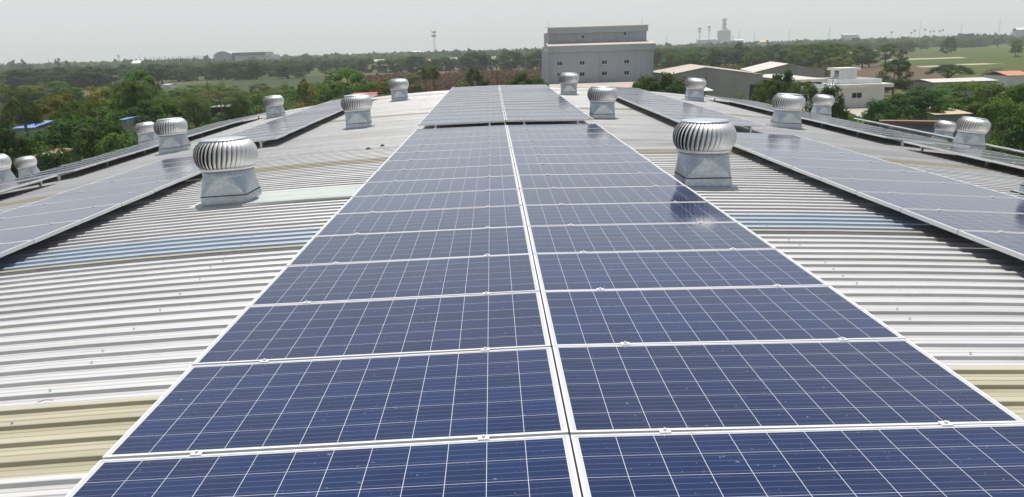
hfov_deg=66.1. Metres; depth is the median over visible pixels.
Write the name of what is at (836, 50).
broadleaf tree
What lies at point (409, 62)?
field edge tree
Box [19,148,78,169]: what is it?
grey shed
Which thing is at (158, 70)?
woodland tree
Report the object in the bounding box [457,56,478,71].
field edge tree
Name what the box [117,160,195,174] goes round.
solar panel
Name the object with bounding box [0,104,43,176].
broadleaf tree
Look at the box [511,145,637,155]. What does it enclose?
solar panel
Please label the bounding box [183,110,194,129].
shrub
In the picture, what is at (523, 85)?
solar panel
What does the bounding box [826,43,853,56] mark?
woodland tree
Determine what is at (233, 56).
arched hall
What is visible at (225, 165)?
roof vent
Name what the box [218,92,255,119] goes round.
broadleaf tree
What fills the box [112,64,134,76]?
woodland tree
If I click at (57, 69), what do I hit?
woodland tree
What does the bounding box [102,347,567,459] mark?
solar panel
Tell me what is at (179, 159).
solar panel
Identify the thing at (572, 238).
solar panel
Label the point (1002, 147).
solar panel
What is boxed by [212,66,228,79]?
woodland tree
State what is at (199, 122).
shrub
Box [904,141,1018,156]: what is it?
solar panel
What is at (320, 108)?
solar panel
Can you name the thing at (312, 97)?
broadleaf tree
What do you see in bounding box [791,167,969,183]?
solar panel
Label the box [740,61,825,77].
warehouse
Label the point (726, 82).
warehouse
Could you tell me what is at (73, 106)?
broadleaf tree
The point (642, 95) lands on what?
solar panel
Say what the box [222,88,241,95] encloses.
shrub
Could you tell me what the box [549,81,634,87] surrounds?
annex building
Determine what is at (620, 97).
solar panel
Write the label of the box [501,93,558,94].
solar panel
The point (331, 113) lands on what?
solar panel
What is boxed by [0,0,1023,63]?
sky
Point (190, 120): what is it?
shrub
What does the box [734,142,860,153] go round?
solar panel
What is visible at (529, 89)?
solar panel
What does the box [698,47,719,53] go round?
woodland tree
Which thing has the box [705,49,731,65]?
woodland tree
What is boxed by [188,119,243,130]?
solar panel
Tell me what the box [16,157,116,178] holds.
solar panel
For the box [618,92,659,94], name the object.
solar panel
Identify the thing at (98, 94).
broadleaf tree
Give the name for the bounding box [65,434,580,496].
solar panel
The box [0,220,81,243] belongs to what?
solar panel
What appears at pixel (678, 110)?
solar panel
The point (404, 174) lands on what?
solar panel
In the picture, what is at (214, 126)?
solar panel
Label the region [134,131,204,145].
solar panel
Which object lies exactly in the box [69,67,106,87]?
woodland tree
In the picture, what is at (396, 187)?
solar panel
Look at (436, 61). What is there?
field edge tree
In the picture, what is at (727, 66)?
scrub
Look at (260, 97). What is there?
broadleaf tree
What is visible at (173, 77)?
woodland tree
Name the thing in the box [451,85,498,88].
solar panel
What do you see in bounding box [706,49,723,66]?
broadleaf tree
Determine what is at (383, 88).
broadleaf tree
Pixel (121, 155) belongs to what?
solar panel
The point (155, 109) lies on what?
broadleaf tree
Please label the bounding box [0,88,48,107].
broadleaf tree
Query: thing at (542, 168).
solar panel
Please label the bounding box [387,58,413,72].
field edge tree
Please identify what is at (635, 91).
solar panel
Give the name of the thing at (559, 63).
window
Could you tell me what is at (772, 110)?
solar panel
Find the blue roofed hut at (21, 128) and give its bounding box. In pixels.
[12,120,62,143]
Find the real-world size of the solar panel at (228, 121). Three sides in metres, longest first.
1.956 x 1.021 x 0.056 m
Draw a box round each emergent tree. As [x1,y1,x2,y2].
[8,63,19,69]
[20,59,26,67]
[54,58,60,66]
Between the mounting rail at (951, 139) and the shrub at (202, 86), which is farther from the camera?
the shrub at (202, 86)
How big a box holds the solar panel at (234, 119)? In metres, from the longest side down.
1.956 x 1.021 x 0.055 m
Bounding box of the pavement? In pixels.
[803,107,868,116]
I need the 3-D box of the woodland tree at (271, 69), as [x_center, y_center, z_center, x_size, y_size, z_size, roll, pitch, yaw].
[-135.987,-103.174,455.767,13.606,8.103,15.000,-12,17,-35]
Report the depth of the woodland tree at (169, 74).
386.79 m
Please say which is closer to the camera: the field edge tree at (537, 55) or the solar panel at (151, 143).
the solar panel at (151, 143)
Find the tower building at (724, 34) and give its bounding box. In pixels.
[717,18,730,43]
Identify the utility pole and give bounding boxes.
[213,98,226,120]
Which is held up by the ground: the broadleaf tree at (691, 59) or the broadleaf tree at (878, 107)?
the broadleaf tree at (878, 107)
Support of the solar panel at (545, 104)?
on the rail
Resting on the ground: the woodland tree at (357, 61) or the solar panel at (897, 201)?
the woodland tree at (357, 61)
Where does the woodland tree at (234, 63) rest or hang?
on the ground
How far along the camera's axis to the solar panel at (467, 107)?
21.93 m
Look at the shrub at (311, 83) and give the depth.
184.79 m
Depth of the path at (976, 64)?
324.29 m
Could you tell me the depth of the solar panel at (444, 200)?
8.65 m
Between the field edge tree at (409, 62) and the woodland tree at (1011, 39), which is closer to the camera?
the field edge tree at (409, 62)
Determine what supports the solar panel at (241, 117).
on the mounting rail at (60, 175)
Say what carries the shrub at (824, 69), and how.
on the ground
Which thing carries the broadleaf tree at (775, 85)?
on the ground
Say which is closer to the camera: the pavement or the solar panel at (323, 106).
the solar panel at (323, 106)
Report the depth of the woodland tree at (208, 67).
461.66 m
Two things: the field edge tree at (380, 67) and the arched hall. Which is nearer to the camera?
the field edge tree at (380, 67)
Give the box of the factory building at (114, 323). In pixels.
[0,87,1023,496]
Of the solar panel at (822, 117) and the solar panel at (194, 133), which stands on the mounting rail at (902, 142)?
the solar panel at (822, 117)
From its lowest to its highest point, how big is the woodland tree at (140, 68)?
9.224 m
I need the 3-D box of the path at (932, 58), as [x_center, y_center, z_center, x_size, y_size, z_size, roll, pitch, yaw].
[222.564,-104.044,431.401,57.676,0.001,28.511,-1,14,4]
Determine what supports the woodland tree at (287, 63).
on the ground
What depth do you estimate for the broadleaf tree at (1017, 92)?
60.42 m
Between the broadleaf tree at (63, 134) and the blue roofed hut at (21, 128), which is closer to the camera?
the broadleaf tree at (63, 134)
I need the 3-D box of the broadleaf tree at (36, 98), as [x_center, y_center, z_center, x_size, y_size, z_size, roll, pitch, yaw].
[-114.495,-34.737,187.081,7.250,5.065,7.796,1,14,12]
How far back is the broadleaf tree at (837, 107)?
72.69 m
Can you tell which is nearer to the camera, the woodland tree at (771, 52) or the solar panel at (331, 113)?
the solar panel at (331, 113)
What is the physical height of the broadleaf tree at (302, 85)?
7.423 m
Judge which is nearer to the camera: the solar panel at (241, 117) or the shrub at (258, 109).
the solar panel at (241, 117)
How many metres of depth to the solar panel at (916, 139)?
17.62 m
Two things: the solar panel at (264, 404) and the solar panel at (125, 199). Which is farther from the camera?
the solar panel at (125, 199)
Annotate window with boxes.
[557,61,562,65]
[579,72,584,76]
[624,59,629,63]
[851,92,861,98]
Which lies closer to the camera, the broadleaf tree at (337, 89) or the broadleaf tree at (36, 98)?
the broadleaf tree at (337, 89)
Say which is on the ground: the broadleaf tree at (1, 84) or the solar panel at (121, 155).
the broadleaf tree at (1, 84)
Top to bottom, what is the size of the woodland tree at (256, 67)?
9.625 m
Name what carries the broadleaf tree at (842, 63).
on the ground
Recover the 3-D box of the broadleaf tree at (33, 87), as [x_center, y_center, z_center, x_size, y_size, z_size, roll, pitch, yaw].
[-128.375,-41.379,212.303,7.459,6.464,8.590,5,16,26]
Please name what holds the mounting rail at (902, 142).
on the factory building at (114, 323)
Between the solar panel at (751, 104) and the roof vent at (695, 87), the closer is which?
the solar panel at (751, 104)
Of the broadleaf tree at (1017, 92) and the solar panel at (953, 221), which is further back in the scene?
the broadleaf tree at (1017, 92)
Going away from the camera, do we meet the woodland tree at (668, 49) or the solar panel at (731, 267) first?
the solar panel at (731, 267)
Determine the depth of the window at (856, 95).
133.23 m
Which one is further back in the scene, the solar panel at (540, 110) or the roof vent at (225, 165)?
the solar panel at (540, 110)
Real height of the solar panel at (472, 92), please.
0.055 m
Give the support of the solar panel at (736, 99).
on the mounting rail at (902, 142)
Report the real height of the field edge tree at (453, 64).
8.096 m
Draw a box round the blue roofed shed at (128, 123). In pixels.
[119,116,141,138]
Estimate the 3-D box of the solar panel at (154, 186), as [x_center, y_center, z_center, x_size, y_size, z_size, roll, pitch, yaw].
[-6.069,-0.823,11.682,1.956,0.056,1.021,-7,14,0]
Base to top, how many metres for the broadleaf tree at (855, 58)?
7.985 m
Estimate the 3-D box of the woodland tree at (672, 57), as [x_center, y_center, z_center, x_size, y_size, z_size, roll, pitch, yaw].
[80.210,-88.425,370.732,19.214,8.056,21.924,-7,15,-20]
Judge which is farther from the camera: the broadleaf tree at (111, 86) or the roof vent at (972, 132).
the broadleaf tree at (111, 86)
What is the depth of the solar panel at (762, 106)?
26.75 m
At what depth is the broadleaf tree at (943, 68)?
186.23 m
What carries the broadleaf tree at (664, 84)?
on the ground
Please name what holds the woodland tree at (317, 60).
on the ground
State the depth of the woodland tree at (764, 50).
445.26 m
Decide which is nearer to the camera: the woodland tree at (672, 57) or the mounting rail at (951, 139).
the mounting rail at (951, 139)
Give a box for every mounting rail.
[0,180,42,193]
[57,116,258,180]
[259,110,343,147]
[714,98,904,145]
[862,120,1023,153]
[890,127,1021,153]
[919,146,1023,169]
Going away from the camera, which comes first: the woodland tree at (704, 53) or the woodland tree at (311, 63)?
the woodland tree at (704, 53)
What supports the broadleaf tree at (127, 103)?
on the ground
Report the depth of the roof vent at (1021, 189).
10.75 m
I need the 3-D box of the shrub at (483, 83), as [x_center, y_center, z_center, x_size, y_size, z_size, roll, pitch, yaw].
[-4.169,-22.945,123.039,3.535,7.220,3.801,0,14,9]
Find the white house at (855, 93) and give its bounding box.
[797,67,893,108]
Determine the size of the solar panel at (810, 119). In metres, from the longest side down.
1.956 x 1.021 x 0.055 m
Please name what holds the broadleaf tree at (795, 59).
on the field at (872, 70)
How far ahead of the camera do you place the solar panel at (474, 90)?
29.71 m
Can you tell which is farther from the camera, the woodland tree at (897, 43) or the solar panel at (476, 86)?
the woodland tree at (897, 43)
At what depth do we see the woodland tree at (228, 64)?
433.97 m
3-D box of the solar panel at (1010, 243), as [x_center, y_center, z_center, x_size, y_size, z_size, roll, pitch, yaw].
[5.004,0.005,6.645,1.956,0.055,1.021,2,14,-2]
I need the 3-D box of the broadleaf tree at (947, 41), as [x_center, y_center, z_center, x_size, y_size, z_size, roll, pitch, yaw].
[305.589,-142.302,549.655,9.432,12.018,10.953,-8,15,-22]
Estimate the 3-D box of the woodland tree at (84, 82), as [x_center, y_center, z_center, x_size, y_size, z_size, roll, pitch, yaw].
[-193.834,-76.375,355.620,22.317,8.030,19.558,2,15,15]
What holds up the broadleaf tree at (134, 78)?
on the ground
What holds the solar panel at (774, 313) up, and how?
on the rail
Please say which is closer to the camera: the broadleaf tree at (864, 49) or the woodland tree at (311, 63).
the broadleaf tree at (864, 49)
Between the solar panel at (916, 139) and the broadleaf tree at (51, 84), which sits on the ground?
the broadleaf tree at (51, 84)
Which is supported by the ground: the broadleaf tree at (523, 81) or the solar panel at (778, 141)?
the broadleaf tree at (523, 81)
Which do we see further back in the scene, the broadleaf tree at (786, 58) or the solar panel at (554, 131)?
the broadleaf tree at (786, 58)
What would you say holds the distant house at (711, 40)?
on the ground
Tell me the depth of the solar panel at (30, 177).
17.26 m
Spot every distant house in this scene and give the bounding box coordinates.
[132,60,143,67]
[162,84,177,88]
[374,59,384,69]
[696,38,717,43]
[758,40,765,45]
[841,33,858,39]
[1012,27,1023,37]
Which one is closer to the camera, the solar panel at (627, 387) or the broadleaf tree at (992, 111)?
the solar panel at (627, 387)
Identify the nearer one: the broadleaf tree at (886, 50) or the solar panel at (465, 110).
the solar panel at (465, 110)
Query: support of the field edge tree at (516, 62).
on the field at (520, 69)
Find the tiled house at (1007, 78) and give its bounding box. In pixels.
[982,71,1023,86]
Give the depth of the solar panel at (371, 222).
7.67 m
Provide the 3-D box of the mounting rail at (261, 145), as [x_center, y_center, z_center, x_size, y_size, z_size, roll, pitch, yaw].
[-5.819,-4.342,25.403,0.090,0.241,16.272,-2,14,-1]
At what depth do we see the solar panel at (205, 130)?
25.30 m
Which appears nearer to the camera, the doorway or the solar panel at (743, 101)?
the solar panel at (743, 101)
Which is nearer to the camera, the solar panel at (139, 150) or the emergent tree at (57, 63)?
the solar panel at (139, 150)
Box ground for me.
[0,44,1019,105]
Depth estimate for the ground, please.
445.50 m
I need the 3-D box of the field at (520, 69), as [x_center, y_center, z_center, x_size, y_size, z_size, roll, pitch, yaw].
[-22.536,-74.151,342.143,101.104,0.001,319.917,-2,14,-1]
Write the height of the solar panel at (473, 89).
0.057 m
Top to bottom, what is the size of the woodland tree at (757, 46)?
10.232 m
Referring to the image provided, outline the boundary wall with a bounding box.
[879,120,937,137]
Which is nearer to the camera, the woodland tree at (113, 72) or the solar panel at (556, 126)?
the solar panel at (556, 126)
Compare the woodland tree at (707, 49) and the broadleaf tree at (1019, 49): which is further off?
the woodland tree at (707, 49)
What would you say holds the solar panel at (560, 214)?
on the rail
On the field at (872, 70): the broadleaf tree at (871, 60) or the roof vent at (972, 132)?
the broadleaf tree at (871, 60)
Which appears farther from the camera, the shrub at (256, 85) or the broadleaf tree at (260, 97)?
the shrub at (256, 85)
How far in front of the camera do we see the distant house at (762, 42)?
878.97 m
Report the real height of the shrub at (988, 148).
5.763 m
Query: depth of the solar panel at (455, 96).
26.79 m
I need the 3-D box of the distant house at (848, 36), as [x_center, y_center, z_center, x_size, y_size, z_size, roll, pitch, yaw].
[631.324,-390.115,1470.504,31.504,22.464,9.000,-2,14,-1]
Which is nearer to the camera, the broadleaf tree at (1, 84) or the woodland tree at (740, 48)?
the broadleaf tree at (1, 84)
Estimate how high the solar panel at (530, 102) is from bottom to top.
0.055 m
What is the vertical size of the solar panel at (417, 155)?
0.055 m
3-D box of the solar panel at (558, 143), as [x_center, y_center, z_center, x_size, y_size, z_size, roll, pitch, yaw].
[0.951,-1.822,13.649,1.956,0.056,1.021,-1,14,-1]
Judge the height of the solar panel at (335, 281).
0.057 m
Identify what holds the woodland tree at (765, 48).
on the field
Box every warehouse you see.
[653,64,763,100]
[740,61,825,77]
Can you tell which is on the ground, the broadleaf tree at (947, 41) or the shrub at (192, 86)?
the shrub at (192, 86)
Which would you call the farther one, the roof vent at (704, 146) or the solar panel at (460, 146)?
the solar panel at (460, 146)
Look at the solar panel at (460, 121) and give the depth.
17.80 m
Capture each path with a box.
[878,57,963,59]
[955,63,995,64]
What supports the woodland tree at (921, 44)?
on the field at (1002, 57)
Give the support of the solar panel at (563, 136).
on the rail
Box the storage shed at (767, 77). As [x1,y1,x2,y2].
[762,74,825,101]
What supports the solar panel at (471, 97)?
on the rail
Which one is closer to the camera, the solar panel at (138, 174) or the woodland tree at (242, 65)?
the solar panel at (138, 174)
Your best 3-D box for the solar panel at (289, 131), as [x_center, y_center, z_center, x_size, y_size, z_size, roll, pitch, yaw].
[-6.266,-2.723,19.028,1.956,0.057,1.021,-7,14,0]
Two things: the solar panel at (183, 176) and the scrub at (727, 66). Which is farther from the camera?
the scrub at (727, 66)
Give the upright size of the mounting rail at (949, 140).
0.232 m
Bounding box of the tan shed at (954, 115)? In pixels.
[897,107,972,136]
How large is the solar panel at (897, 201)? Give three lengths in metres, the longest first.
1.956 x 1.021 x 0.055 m
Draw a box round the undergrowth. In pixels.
[9,109,1007,156]
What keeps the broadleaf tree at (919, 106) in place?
on the ground
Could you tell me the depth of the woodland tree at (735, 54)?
370.11 m
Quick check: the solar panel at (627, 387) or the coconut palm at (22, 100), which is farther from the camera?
the coconut palm at (22, 100)
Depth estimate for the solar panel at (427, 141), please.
14.58 m
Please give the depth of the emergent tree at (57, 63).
786.61 m
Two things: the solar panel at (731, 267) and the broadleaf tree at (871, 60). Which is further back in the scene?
the broadleaf tree at (871, 60)
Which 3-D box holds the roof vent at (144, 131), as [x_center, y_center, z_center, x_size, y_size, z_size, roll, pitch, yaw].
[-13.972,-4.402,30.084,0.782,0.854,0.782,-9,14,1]
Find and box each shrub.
[158,90,184,102]
[172,98,201,123]
[182,85,200,92]
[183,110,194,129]
[186,85,211,93]
[194,88,209,96]
[194,101,221,125]
[199,84,220,94]
[199,112,226,126]
[203,90,228,106]
[213,80,233,91]
[215,84,225,92]
[218,90,253,99]
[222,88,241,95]
[244,105,265,115]
[247,90,286,102]
[249,83,271,90]
[255,84,274,94]
[271,88,291,95]
[274,81,295,91]
[283,102,295,108]
[284,89,301,102]
[289,94,304,108]
[307,82,327,94]
[478,79,491,85]
[819,64,830,76]
[981,67,1001,75]
[987,137,1004,153]
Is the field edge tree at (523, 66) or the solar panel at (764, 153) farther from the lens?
the field edge tree at (523, 66)
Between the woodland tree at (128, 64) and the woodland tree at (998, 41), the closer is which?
the woodland tree at (128, 64)
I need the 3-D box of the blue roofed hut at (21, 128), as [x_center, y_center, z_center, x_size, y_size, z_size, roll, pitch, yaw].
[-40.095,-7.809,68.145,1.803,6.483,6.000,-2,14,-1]
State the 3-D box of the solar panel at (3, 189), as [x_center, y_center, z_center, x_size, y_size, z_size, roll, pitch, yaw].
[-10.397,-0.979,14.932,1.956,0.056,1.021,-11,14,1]
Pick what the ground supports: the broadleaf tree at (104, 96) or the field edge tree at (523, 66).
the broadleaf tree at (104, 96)
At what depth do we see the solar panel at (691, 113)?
19.93 m
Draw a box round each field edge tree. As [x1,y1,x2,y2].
[356,58,375,72]
[373,58,395,72]
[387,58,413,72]
[401,56,430,72]
[429,57,449,70]
[443,58,462,70]
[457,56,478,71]
[459,50,491,69]
[478,56,491,70]
[487,54,511,69]
[497,50,525,69]
[513,55,526,67]
[522,50,541,69]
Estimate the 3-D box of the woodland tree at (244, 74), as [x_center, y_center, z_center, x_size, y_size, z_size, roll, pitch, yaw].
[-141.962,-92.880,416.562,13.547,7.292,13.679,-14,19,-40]
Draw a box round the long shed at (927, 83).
[908,77,998,96]
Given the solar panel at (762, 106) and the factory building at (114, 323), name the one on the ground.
the factory building at (114, 323)
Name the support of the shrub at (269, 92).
on the ground
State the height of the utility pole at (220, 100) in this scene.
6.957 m
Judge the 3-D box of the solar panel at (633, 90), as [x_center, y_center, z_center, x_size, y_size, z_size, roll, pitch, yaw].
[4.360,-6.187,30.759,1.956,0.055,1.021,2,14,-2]
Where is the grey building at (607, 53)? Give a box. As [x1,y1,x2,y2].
[541,24,655,84]
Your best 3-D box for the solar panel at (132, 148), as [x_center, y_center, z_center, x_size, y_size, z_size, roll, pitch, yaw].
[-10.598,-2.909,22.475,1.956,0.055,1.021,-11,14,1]
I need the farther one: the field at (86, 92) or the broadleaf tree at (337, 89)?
the field at (86, 92)
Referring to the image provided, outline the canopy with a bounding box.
[704,87,713,96]
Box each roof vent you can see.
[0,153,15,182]
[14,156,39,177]
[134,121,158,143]
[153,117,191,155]
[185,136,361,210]
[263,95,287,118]
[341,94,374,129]
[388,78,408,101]
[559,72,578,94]
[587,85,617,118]
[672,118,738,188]
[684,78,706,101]
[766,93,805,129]
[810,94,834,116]
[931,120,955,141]
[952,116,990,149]
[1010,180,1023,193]
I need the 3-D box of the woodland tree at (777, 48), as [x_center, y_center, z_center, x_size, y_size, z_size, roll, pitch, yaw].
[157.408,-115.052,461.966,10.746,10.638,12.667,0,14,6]
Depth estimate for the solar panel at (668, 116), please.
19.05 m
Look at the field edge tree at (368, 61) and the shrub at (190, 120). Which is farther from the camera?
the field edge tree at (368, 61)
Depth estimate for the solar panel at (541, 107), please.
20.96 m
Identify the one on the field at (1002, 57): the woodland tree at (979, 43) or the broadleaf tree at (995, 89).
the woodland tree at (979, 43)
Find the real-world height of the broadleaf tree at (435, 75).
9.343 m
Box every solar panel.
[0,163,96,184]
[0,175,56,187]
[0,182,28,192]
[0,190,153,217]
[0,203,121,229]
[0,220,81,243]
[0,240,33,257]
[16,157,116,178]
[21,179,180,206]
[41,152,135,171]
[56,170,201,194]
[62,147,151,165]
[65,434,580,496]
[81,144,158,160]
[90,165,198,183]
[102,142,158,154]
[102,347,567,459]
[116,134,193,150]
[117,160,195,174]
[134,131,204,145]
[141,156,193,166]
[148,128,215,141]
[187,122,235,131]
[187,125,225,132]
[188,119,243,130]
[190,133,287,149]
[192,291,550,365]
[195,117,251,128]
[202,115,259,126]
[213,113,265,123]
[225,125,306,136]
[234,121,315,133]
[243,128,297,137]
[245,118,322,129]
[248,254,539,305]
[257,115,329,125]
[266,112,336,122]
[274,109,342,119]
[283,108,341,116]
[286,226,531,265]
[292,106,341,113]
[298,105,340,111]
[307,104,340,108]
[313,102,340,106]
[314,205,525,235]
[335,189,521,213]
[352,175,518,196]
[365,165,515,182]
[377,155,513,170]
[386,147,511,160]
[394,141,509,152]
[401,135,508,145]
[406,130,507,139]
[412,125,506,133]
[418,117,505,125]
[422,113,504,119]
[425,110,503,116]
[429,107,502,112]
[432,104,502,109]
[434,102,501,106]
[436,99,501,104]
[439,97,500,101]
[441,95,500,99]
[443,94,499,97]
[445,92,499,95]
[446,91,499,94]
[447,89,499,92]
[449,88,498,90]
[450,86,498,89]
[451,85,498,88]
[499,84,546,85]
[499,86,547,87]
[500,87,549,88]
[500,88,551,89]
[500,90,553,91]
[500,91,556,93]
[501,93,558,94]
[501,94,560,96]
[501,96,564,98]
[502,98,567,101]
[502,101,570,103]
[503,103,574,106]
[503,106,578,109]
[504,108,582,112]
[505,112,586,116]
[505,115,593,121]
[507,124,601,130]
[508,128,608,135]
[509,133,617,140]
[510,138,626,147]
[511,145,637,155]
[513,153,650,165]
[515,161,666,175]
[517,172,685,189]
[520,185,708,204]
[523,201,737,229]
[528,221,776,254]
[533,247,828,293]
[541,284,905,351]
[553,337,1023,440]
[571,420,1023,496]
[617,89,649,91]
[617,90,655,93]
[617,96,680,100]
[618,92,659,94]
[618,93,666,96]
[618,94,673,98]
[622,98,686,102]
[627,100,697,105]
[633,103,704,107]
[639,105,715,110]
[645,108,725,113]
[653,111,738,117]
[661,114,749,120]
[670,118,766,126]
[705,95,756,101]
[712,97,766,103]
[719,98,770,104]
[727,100,771,105]
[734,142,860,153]
[735,102,772,106]
[736,132,810,139]
[736,137,835,146]
[744,104,808,112]
[746,149,888,161]
[753,106,818,114]
[763,108,832,117]
[767,157,925,171]
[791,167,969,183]
[801,114,847,120]
[801,115,861,123]
[801,117,880,127]
[813,120,899,131]
[821,178,1019,197]
[829,123,918,135]
[846,128,943,140]
[856,192,1023,213]
[865,132,969,147]
[901,208,1023,233]
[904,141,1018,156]
[930,146,1023,159]
[958,230,1023,260]
[959,153,1023,163]
[990,145,1016,149]
[992,160,1023,168]
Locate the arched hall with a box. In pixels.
[214,51,279,61]
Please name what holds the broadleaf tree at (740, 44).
on the field
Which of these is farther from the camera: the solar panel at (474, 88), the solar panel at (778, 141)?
the solar panel at (474, 88)
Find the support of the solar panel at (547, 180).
on the rail
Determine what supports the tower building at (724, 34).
on the ground
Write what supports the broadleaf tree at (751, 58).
on the ground
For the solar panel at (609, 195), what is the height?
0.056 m
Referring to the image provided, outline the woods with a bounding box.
[0,32,1023,70]
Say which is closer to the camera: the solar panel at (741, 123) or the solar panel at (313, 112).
the solar panel at (741, 123)
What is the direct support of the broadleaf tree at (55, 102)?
on the ground
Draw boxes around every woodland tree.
[1,69,36,89]
[2,69,27,85]
[27,69,43,84]
[47,67,69,82]
[59,71,101,87]
[67,71,118,87]
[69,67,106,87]
[92,67,124,87]
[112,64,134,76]
[124,63,142,70]
[131,65,160,80]
[146,64,170,85]
[151,70,173,83]
[164,63,190,80]
[168,67,193,81]
[181,66,213,80]
[203,62,222,77]
[207,61,240,79]
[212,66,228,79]
[223,61,248,78]
[229,66,255,79]
[234,62,246,72]
[245,61,268,78]
[249,62,271,76]
[250,61,268,77]
[266,63,287,76]
[269,63,306,77]
[278,61,297,74]
[300,61,318,73]
[311,57,321,68]
[316,60,345,72]
[339,62,357,73]
[348,58,368,68]
[653,50,673,67]
[654,48,673,51]
[660,52,703,64]
[678,49,711,65]
[689,49,708,63]
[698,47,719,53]
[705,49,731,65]
[722,52,755,64]
[726,50,753,64]
[728,46,745,57]
[753,49,777,60]
[754,45,769,48]
[756,46,776,54]
[756,49,777,61]
[772,44,786,53]
[779,44,796,49]
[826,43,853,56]
[850,42,874,51]
[873,42,890,50]
[888,41,902,48]
[895,43,918,51]
[903,42,915,51]
[912,40,928,48]
[917,39,931,47]
[958,39,975,47]
[969,39,989,46]
[971,38,982,46]
[991,37,1004,46]
[1007,37,1022,44]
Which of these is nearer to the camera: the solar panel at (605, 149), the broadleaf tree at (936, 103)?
the solar panel at (605, 149)
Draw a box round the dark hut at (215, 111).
[209,105,235,121]
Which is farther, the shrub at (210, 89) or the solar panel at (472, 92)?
the shrub at (210, 89)
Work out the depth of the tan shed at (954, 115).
74.68 m
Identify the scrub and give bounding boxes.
[0,62,832,158]
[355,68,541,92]
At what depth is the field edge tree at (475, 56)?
453.33 m
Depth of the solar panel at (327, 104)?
29.69 m
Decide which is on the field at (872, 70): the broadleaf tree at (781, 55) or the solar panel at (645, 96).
the broadleaf tree at (781, 55)
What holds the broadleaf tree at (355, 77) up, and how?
on the ground
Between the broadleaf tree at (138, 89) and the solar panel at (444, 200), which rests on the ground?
the broadleaf tree at (138, 89)
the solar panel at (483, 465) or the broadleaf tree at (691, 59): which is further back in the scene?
the broadleaf tree at (691, 59)
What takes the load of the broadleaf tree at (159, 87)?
on the ground
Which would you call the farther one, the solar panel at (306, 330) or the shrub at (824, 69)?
the shrub at (824, 69)
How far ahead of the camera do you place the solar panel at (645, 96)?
26.81 m
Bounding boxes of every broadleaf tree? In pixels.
[0,83,8,98]
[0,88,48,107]
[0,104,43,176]
[0,127,40,176]
[15,110,137,177]
[17,83,46,97]
[24,94,41,100]
[25,98,63,119]
[29,86,50,104]
[32,144,77,171]
[36,93,74,120]
[43,85,81,103]
[46,81,67,97]
[48,105,114,121]
[56,87,84,102]
[58,100,104,159]
[68,119,131,160]
[84,85,120,120]
[89,87,113,105]
[94,132,137,155]
[101,84,118,100]
[106,92,154,129]
[111,99,187,137]
[112,75,160,112]
[119,69,164,119]
[150,96,184,117]
[151,83,164,91]
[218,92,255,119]
[233,93,266,117]
[295,88,319,108]
[296,77,308,104]
[297,81,315,105]
[313,83,343,104]
[322,67,372,101]
[352,82,379,92]
[374,78,390,95]
[401,75,427,92]
[415,65,432,91]
[424,65,442,90]
[464,68,483,86]
[505,71,548,86]
[629,72,685,93]
[630,82,648,89]
[661,52,683,68]
[681,51,704,65]
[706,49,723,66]
[734,42,751,63]
[741,51,764,68]
[749,79,783,104]
[756,53,769,64]
[763,70,803,108]
[773,50,791,62]
[775,49,800,62]
[787,44,815,66]
[787,81,818,112]
[798,42,836,66]
[819,83,848,120]
[820,47,852,66]
[822,57,852,73]
[840,49,864,65]
[852,46,875,66]
[857,98,904,126]
[860,51,881,66]
[861,93,934,126]
[874,43,898,63]
[875,59,913,95]
[877,85,956,119]
[896,49,908,65]
[924,64,974,77]
[929,83,973,106]
[939,36,957,52]
[943,80,1005,116]
[958,83,1021,131]
[976,98,1023,156]
[985,116,1023,156]
[989,83,1023,154]
[1009,39,1023,54]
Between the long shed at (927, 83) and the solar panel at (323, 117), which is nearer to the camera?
the solar panel at (323, 117)
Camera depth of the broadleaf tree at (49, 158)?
41.94 m
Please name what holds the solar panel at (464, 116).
on the rail
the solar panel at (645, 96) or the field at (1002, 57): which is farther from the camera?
the field at (1002, 57)
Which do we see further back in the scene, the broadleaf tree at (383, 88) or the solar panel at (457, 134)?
the broadleaf tree at (383, 88)
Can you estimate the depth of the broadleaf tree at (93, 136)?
46.92 m
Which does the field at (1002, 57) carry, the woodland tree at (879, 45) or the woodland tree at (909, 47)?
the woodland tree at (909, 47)
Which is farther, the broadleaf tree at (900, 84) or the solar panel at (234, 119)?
the broadleaf tree at (900, 84)
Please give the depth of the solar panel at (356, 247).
6.68 m
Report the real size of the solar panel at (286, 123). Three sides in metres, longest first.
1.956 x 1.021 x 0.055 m
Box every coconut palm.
[0,86,45,136]
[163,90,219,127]
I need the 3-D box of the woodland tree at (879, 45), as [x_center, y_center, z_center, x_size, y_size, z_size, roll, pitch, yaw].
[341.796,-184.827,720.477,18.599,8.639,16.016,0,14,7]
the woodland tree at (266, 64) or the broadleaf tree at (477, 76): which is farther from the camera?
the woodland tree at (266, 64)
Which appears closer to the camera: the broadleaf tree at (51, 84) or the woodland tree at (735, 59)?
the broadleaf tree at (51, 84)
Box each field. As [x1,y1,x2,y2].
[82,83,162,94]
[163,75,342,92]
[327,68,538,85]
[853,63,942,79]
[871,45,1023,75]
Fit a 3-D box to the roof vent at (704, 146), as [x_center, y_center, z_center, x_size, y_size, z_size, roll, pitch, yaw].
[2.489,-1.247,10.222,0.806,0.864,0.806,-1,14,-2]
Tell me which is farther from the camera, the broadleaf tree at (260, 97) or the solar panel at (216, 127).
the broadleaf tree at (260, 97)
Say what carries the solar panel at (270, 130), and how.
on the mounting rail at (261, 145)
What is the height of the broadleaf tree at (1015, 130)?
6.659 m
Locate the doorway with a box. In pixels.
[749,84,762,100]
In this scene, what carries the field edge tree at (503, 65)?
on the field at (520, 69)
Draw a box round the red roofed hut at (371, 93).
[353,92,382,96]
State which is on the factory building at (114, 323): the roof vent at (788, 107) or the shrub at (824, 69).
the roof vent at (788, 107)

